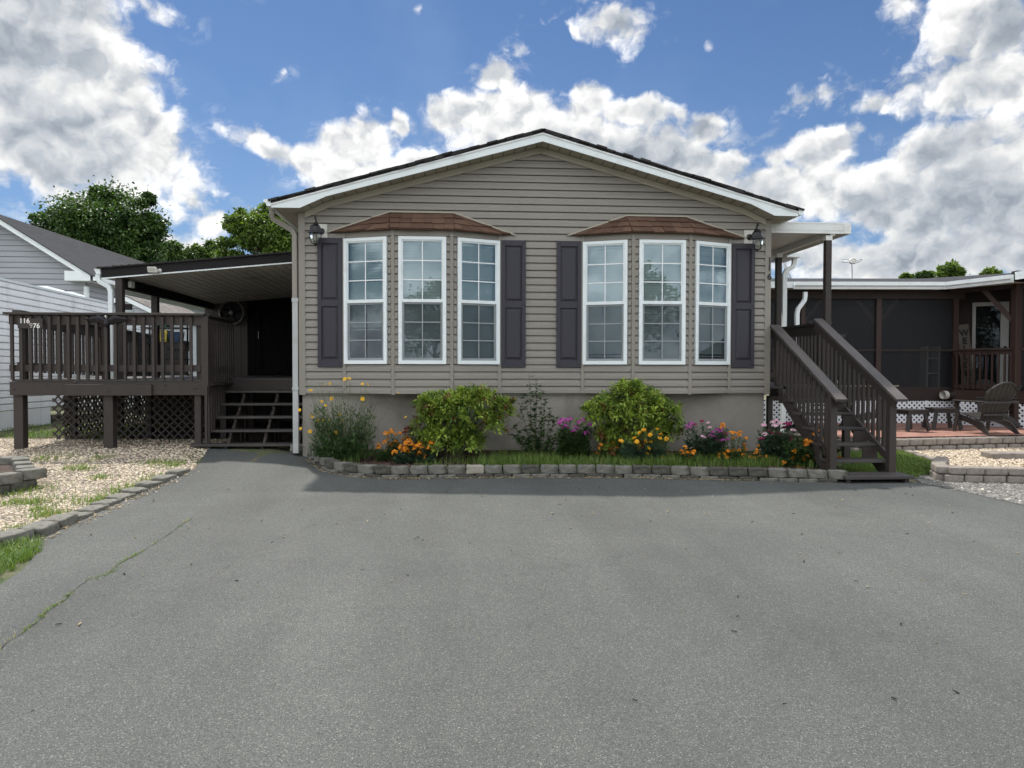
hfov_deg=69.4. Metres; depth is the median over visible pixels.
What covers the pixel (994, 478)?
bed block
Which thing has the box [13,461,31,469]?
planter block
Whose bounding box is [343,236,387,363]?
window
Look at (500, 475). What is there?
edging block
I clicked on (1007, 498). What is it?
crushed stone
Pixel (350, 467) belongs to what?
edging block
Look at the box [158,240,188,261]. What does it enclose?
tree
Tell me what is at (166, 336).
seed bag
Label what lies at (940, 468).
bed block
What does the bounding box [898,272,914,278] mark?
tree
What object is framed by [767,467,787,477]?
edging block
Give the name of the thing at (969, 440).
patio block
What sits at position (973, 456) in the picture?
white gravel
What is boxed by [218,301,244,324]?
wall fan
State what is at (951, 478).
bed block
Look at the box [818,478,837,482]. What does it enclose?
edging block
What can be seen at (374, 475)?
edging block
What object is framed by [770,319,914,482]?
porch stairs
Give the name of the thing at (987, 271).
tree
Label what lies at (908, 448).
patio block
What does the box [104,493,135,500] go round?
kerb stone
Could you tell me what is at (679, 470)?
edging block
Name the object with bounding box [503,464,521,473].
edging block
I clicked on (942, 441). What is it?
patio block
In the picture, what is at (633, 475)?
edging block
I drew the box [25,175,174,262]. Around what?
shade tree
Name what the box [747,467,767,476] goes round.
edging block
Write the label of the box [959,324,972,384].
welcome sign
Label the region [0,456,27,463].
planter block
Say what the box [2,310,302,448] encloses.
wooden deck
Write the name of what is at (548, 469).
edging block
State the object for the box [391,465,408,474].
edging block
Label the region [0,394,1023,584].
ground
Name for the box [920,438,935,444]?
patio block
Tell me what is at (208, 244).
tree
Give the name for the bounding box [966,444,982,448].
patio block
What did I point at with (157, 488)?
straw litter
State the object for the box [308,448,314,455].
edging block
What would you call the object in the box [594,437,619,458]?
wallflower plant
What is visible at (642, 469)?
edging block
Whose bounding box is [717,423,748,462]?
wallflower plant
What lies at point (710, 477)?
edging block
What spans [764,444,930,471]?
lawn
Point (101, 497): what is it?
weeds
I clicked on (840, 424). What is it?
garden chair
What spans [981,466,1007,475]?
bed block
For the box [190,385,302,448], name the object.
deck steps
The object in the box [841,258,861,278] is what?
tv aerial
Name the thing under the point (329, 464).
edging block
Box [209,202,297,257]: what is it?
shade tree
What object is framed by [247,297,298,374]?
barn door
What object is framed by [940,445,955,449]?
patio block
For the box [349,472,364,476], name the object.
edging block
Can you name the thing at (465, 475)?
edging block
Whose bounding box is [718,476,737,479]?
edging block
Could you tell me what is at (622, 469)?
edging block
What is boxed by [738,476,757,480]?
edging block
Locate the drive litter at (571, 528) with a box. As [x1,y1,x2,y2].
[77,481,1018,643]
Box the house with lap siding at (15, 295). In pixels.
[0,278,107,430]
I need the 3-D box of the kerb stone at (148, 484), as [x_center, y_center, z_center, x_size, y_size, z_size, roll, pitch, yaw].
[-4.513,1.273,9.188,0.233,0.134,0.334,2,-1,2]
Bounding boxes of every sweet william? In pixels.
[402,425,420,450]
[553,417,594,459]
[680,420,730,459]
[754,419,797,461]
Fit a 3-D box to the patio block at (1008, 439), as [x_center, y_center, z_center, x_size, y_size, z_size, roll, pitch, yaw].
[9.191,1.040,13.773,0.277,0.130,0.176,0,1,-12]
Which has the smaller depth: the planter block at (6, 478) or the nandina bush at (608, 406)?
the planter block at (6, 478)
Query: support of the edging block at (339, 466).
on the edging block at (332, 470)
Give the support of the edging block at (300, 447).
on the ground at (7, 575)
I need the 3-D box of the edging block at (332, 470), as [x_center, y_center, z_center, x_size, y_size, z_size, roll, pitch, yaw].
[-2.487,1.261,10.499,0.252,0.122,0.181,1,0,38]
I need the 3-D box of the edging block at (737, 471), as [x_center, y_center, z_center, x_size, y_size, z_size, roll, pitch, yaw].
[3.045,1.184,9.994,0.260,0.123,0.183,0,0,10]
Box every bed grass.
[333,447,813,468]
[476,449,783,469]
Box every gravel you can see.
[902,447,1023,466]
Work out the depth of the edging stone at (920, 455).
12.20 m
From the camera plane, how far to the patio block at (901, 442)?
13.21 m
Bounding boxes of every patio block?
[850,447,859,450]
[896,438,908,445]
[900,446,914,450]
[905,438,921,445]
[914,445,928,449]
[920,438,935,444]
[926,445,941,449]
[934,437,948,444]
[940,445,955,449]
[945,437,962,444]
[955,444,968,449]
[959,437,975,443]
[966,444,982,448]
[974,437,988,443]
[980,444,994,448]
[987,436,1001,443]
[994,443,1007,447]
[998,436,1014,443]
[1006,443,1020,447]
[1012,436,1023,442]
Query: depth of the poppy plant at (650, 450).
10.77 m
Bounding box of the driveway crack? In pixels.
[1,517,192,647]
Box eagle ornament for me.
[84,315,128,326]
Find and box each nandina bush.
[406,381,521,460]
[573,377,687,455]
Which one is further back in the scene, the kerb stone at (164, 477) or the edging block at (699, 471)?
the edging block at (699, 471)
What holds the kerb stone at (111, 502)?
on the gravel yard at (94, 470)
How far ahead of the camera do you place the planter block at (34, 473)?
9.02 m
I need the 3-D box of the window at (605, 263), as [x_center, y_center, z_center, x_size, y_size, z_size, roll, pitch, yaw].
[1.488,-1.269,11.661,0.862,2.022,0.285,1,1,18]
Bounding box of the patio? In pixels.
[814,423,1023,437]
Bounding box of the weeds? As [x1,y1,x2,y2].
[0,451,186,530]
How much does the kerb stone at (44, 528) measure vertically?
0.133 m
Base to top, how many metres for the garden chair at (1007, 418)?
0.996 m
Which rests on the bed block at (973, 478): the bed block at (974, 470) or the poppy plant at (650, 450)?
the bed block at (974, 470)
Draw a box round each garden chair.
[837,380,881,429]
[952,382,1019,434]
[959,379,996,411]
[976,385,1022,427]
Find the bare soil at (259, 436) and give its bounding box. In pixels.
[30,418,301,447]
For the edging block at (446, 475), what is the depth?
10.05 m
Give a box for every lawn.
[0,421,182,438]
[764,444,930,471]
[842,448,930,477]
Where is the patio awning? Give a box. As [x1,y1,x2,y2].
[94,251,298,378]
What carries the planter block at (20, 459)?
on the planter block
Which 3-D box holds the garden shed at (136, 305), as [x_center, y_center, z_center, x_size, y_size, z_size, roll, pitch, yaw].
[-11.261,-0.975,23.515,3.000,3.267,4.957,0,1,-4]
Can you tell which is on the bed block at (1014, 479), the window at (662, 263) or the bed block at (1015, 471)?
the bed block at (1015, 471)
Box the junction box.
[128,281,134,287]
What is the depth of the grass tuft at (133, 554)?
6.01 m
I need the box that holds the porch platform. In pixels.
[766,322,855,457]
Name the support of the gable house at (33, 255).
on the ground at (7, 575)
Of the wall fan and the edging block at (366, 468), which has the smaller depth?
the edging block at (366, 468)
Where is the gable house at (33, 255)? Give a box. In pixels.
[0,215,204,312]
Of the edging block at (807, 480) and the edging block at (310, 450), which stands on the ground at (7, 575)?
the edging block at (807, 480)
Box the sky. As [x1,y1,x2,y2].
[0,0,1023,278]
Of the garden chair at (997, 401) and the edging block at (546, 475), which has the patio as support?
the garden chair at (997, 401)
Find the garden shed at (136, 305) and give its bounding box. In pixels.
[78,295,196,408]
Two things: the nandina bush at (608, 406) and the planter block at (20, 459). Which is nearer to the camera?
the planter block at (20, 459)
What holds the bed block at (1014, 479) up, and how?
on the grey gravel strip
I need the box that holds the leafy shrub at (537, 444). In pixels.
[509,372,560,456]
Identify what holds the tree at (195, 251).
on the ground at (7, 575)
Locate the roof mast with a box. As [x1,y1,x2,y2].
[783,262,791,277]
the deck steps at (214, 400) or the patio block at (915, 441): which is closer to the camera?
the deck steps at (214, 400)
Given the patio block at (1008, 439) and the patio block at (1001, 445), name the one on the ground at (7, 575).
the patio block at (1001, 445)
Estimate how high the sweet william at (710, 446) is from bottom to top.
0.667 m
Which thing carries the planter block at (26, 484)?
on the gravel yard at (94, 470)
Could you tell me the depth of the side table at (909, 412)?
14.63 m
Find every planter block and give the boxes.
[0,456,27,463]
[0,472,22,485]
[0,485,9,494]
[7,480,34,492]
[11,457,29,465]
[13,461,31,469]
[15,467,46,480]
[16,465,34,469]
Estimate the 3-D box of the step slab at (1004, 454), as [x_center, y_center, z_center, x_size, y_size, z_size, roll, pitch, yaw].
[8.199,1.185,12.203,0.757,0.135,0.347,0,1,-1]
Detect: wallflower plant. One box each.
[375,443,389,460]
[382,428,408,458]
[390,438,436,463]
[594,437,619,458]
[675,445,697,462]
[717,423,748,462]
[748,445,767,461]
[781,431,843,469]
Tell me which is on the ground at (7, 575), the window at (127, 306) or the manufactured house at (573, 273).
the manufactured house at (573, 273)
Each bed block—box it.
[931,462,946,470]
[932,458,947,464]
[932,471,942,479]
[933,464,948,473]
[942,474,963,481]
[948,466,966,474]
[962,466,984,474]
[963,474,982,481]
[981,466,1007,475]
[982,474,1005,482]
[1004,466,1023,475]
[1005,475,1023,482]
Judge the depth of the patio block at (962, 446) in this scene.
13.49 m
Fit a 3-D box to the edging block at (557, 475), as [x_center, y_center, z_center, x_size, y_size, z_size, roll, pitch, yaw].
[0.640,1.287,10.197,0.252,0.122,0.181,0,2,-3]
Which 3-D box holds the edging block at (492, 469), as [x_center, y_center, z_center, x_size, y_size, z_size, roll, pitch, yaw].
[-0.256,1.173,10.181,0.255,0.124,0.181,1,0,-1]
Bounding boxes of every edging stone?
[915,453,926,457]
[924,456,934,461]
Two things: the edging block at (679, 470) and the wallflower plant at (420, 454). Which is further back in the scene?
the wallflower plant at (420, 454)
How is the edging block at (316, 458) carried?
on the edging block
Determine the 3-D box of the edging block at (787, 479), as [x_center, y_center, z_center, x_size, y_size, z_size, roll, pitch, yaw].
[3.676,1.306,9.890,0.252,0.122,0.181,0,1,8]
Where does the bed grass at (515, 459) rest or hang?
on the bed soil at (465, 452)
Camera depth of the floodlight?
12.08 m
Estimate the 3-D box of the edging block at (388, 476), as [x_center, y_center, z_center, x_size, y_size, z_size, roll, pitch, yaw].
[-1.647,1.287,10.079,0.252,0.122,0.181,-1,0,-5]
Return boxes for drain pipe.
[939,391,955,398]
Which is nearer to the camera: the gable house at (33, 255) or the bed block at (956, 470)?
the bed block at (956, 470)
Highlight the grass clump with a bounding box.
[0,533,50,573]
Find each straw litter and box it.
[22,467,195,544]
[305,459,758,480]
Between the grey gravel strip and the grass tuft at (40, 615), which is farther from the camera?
the grey gravel strip
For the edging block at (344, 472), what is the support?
on the ground at (7, 575)
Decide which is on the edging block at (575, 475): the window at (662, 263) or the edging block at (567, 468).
the edging block at (567, 468)
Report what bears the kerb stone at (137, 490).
on the gravel yard at (94, 470)
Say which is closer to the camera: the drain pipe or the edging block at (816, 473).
the edging block at (816, 473)
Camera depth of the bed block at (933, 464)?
10.17 m
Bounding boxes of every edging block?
[290,444,302,451]
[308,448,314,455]
[314,454,326,461]
[319,457,334,465]
[325,459,340,468]
[327,469,338,472]
[333,461,352,470]
[338,471,351,475]
[345,462,361,472]
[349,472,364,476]
[357,464,377,473]
[365,473,382,477]
[374,464,392,473]
[381,474,399,478]
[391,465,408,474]
[400,473,418,477]
[409,465,427,474]
[419,473,436,477]
[428,465,446,473]
[438,473,455,477]
[447,465,465,473]
[456,474,474,477]
[466,464,483,473]
[475,473,492,477]
[484,464,502,473]
[493,473,511,477]
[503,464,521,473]
[513,473,530,477]
[521,464,539,473]
[531,473,549,477]
[540,464,558,473]
[549,473,567,477]
[558,464,576,473]
[568,473,585,476]
[577,464,595,473]
[586,473,603,477]
[595,464,613,473]
[604,474,622,477]
[614,465,632,473]
[624,474,641,477]
[632,464,651,474]
[643,474,660,477]
[652,465,670,474]
[662,474,679,478]
[671,465,689,474]
[680,475,698,478]
[690,466,709,475]
[700,475,718,479]
[709,466,728,475]
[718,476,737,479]
[728,467,747,475]
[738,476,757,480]
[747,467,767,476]
[758,477,778,480]
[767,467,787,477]
[778,477,797,481]
[787,468,807,477]
[798,478,818,481]
[807,469,827,478]
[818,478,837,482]
[826,469,847,479]
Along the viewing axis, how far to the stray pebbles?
8.63 m
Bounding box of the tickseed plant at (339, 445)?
[298,377,406,461]
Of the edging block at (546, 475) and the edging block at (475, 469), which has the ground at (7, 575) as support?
the edging block at (546, 475)
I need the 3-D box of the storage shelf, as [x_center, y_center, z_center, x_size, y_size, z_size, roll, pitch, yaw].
[-7.463,-0.831,15.919,0.850,1.315,0.450,0,1,-4]
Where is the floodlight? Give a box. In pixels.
[147,267,161,272]
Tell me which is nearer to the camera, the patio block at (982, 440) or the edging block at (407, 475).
the edging block at (407, 475)
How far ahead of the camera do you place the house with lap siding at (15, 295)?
15.49 m
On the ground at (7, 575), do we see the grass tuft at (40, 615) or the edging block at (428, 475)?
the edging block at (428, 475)
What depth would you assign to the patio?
14.72 m
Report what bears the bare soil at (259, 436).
on the ground at (7, 575)
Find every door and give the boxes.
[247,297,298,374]
[972,301,1008,388]
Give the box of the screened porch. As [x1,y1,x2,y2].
[764,271,1023,435]
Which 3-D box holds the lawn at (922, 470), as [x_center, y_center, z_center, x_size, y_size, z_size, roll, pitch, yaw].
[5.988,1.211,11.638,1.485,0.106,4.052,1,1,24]
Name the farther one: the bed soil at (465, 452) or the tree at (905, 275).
the tree at (905, 275)
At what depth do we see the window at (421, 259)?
11.24 m
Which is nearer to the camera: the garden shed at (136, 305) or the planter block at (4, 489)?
the planter block at (4, 489)
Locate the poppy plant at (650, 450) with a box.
[617,428,672,462]
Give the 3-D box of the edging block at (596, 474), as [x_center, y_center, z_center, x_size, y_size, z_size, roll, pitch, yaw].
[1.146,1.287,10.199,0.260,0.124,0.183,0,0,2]
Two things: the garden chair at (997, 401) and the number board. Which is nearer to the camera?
the number board
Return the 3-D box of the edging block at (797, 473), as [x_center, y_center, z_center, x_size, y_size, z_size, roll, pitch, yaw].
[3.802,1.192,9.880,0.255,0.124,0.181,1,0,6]
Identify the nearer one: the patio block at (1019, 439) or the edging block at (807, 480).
the edging block at (807, 480)
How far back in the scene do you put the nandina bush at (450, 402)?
10.89 m
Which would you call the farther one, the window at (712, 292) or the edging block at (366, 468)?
the window at (712, 292)
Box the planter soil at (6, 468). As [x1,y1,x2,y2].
[0,464,14,472]
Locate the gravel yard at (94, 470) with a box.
[0,438,227,530]
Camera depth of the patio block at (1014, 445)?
13.73 m
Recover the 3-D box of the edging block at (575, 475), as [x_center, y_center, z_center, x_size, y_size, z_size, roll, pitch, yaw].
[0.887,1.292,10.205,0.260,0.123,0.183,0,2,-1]
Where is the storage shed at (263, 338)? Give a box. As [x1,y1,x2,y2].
[205,297,298,413]
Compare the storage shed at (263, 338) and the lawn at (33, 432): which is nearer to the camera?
the lawn at (33, 432)
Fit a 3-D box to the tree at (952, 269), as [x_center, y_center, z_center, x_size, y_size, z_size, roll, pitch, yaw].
[21.098,-2.612,35.536,2.451,6.848,2.354,0,1,-4]
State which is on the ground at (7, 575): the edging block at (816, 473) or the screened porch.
the screened porch
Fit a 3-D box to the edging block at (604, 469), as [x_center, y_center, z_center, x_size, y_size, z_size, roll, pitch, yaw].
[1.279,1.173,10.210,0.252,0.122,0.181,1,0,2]
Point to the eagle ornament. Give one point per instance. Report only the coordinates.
(111, 320)
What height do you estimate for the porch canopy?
3.808 m
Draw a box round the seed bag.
[160,330,169,341]
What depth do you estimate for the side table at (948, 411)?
15.09 m
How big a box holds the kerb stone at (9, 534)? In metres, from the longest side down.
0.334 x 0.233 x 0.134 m
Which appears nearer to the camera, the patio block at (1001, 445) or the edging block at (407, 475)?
the edging block at (407, 475)
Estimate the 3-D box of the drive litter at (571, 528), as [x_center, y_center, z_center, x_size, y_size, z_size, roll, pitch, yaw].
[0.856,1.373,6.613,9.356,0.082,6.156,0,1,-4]
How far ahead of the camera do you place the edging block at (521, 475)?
10.10 m
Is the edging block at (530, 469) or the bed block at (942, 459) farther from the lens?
the bed block at (942, 459)
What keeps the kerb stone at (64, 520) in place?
on the gravel yard at (94, 470)
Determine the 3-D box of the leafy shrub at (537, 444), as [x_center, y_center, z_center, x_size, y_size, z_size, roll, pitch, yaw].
[0.377,0.480,11.207,0.917,1.314,0.362,0,1,-4]
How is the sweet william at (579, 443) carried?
on the bed soil at (465, 452)
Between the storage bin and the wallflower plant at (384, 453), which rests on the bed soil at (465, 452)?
the wallflower plant at (384, 453)
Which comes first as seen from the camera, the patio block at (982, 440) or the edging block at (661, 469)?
the edging block at (661, 469)
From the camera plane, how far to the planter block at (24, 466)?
9.16 m
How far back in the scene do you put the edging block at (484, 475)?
10.08 m
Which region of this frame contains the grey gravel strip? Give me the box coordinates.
[915,475,1023,504]
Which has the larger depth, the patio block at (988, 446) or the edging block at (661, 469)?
the patio block at (988, 446)
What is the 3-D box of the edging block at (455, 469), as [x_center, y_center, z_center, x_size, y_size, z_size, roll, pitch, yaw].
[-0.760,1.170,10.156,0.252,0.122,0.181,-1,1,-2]
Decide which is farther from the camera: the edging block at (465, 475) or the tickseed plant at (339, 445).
the tickseed plant at (339, 445)
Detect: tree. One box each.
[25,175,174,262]
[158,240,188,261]
[184,242,209,258]
[200,238,219,257]
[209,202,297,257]
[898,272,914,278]
[913,270,935,278]
[931,258,969,277]
[978,266,1002,274]
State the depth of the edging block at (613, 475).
10.12 m
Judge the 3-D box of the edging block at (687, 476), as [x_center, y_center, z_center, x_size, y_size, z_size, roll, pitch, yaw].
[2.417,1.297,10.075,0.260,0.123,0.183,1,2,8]
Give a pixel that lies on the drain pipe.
(947, 394)
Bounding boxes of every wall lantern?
[308,216,326,244]
[744,223,764,250]
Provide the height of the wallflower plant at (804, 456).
0.629 m
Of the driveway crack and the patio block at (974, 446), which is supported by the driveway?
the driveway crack
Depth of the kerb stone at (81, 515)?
7.46 m
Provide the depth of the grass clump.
6.02 m
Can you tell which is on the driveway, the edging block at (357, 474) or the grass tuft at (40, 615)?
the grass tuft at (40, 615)
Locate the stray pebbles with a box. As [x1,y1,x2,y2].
[14,467,198,546]
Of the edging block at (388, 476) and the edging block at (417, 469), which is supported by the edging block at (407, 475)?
the edging block at (417, 469)
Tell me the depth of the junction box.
12.41 m
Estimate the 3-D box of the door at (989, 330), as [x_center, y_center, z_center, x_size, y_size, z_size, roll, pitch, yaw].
[11.085,-0.886,17.160,0.715,2.015,0.160,1,2,35]
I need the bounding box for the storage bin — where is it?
[168,332,184,341]
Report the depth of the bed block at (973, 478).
9.79 m
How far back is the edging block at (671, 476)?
10.04 m
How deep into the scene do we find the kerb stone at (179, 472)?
9.76 m
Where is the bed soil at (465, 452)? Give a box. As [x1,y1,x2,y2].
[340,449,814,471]
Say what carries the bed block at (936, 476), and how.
on the grey gravel strip
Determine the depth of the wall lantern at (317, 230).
11.13 m
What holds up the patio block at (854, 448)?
on the lawn patch
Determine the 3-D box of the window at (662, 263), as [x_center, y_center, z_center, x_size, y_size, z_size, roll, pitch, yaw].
[2.314,-1.265,11.562,0.889,2.022,0.285,0,1,-4]
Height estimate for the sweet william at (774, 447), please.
0.675 m
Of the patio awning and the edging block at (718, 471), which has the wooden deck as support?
the patio awning
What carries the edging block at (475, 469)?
on the edging block at (484, 475)
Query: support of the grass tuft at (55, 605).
on the driveway
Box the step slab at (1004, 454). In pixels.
[980,451,1023,458]
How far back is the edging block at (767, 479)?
9.85 m
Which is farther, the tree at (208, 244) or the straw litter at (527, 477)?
the tree at (208, 244)
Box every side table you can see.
[897,408,930,431]
[921,407,962,429]
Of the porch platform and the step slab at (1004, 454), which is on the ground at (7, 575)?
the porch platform
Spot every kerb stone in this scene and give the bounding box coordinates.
[0,528,34,546]
[17,521,59,537]
[41,513,77,528]
[64,511,94,520]
[75,504,109,512]
[89,499,121,505]
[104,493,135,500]
[118,487,148,493]
[134,480,163,488]
[151,474,176,482]
[165,468,190,475]
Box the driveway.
[0,448,1023,767]
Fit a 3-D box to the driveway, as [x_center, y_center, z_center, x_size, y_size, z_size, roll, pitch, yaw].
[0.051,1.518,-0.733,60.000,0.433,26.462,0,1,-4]
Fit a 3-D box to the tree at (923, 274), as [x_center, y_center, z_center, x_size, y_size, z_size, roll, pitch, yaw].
[20.461,-2.422,36.554,2.201,6.448,2.452,-1,2,-43]
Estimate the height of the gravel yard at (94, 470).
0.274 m
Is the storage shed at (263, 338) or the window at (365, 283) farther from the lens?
the storage shed at (263, 338)
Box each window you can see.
[125,304,131,309]
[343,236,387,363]
[398,236,445,363]
[457,237,499,363]
[582,240,627,363]
[638,239,685,364]
[694,241,730,364]
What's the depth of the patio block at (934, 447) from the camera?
13.38 m
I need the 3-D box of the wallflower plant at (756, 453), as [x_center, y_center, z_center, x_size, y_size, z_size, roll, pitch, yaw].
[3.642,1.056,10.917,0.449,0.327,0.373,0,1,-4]
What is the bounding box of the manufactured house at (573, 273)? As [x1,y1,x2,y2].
[263,128,804,456]
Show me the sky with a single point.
(901, 122)
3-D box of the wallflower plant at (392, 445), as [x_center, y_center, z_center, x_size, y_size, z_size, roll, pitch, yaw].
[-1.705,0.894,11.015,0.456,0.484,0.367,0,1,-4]
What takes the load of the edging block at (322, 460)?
on the edging block
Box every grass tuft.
[14,622,34,634]
[35,610,46,622]
[42,597,67,611]
[121,548,146,560]
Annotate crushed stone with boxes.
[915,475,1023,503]
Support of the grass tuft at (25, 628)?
on the driveway
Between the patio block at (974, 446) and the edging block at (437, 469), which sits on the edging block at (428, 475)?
the edging block at (437, 469)
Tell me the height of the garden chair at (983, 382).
0.996 m
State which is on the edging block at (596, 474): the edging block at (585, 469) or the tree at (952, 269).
the edging block at (585, 469)
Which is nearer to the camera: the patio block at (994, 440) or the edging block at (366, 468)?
the edging block at (366, 468)
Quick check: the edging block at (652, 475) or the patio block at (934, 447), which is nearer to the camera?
the edging block at (652, 475)
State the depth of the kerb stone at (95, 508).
7.77 m
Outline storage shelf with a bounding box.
[140,325,188,375]
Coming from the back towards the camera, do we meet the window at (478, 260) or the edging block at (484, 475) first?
the window at (478, 260)
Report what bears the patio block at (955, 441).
on the patio block at (962, 446)
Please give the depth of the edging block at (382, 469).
10.05 m
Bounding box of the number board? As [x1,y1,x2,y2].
[18,318,42,328]
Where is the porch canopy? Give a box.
[771,222,850,431]
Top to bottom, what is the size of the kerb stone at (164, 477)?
0.134 m
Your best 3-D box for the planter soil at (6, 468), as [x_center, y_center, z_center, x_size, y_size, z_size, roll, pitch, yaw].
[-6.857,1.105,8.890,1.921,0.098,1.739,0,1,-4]
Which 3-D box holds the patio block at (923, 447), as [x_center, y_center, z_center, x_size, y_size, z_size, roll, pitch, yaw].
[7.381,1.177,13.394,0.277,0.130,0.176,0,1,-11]
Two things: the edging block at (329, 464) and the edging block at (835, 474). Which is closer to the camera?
the edging block at (835, 474)
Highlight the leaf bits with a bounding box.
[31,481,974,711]
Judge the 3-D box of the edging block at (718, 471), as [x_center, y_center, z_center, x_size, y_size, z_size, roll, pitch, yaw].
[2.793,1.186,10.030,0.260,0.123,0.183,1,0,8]
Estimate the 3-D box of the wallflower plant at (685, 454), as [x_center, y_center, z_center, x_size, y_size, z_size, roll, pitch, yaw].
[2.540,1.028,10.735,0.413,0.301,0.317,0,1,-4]
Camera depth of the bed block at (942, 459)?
10.58 m
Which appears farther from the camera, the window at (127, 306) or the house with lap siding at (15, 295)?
the window at (127, 306)
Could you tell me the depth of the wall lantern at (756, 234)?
11.62 m

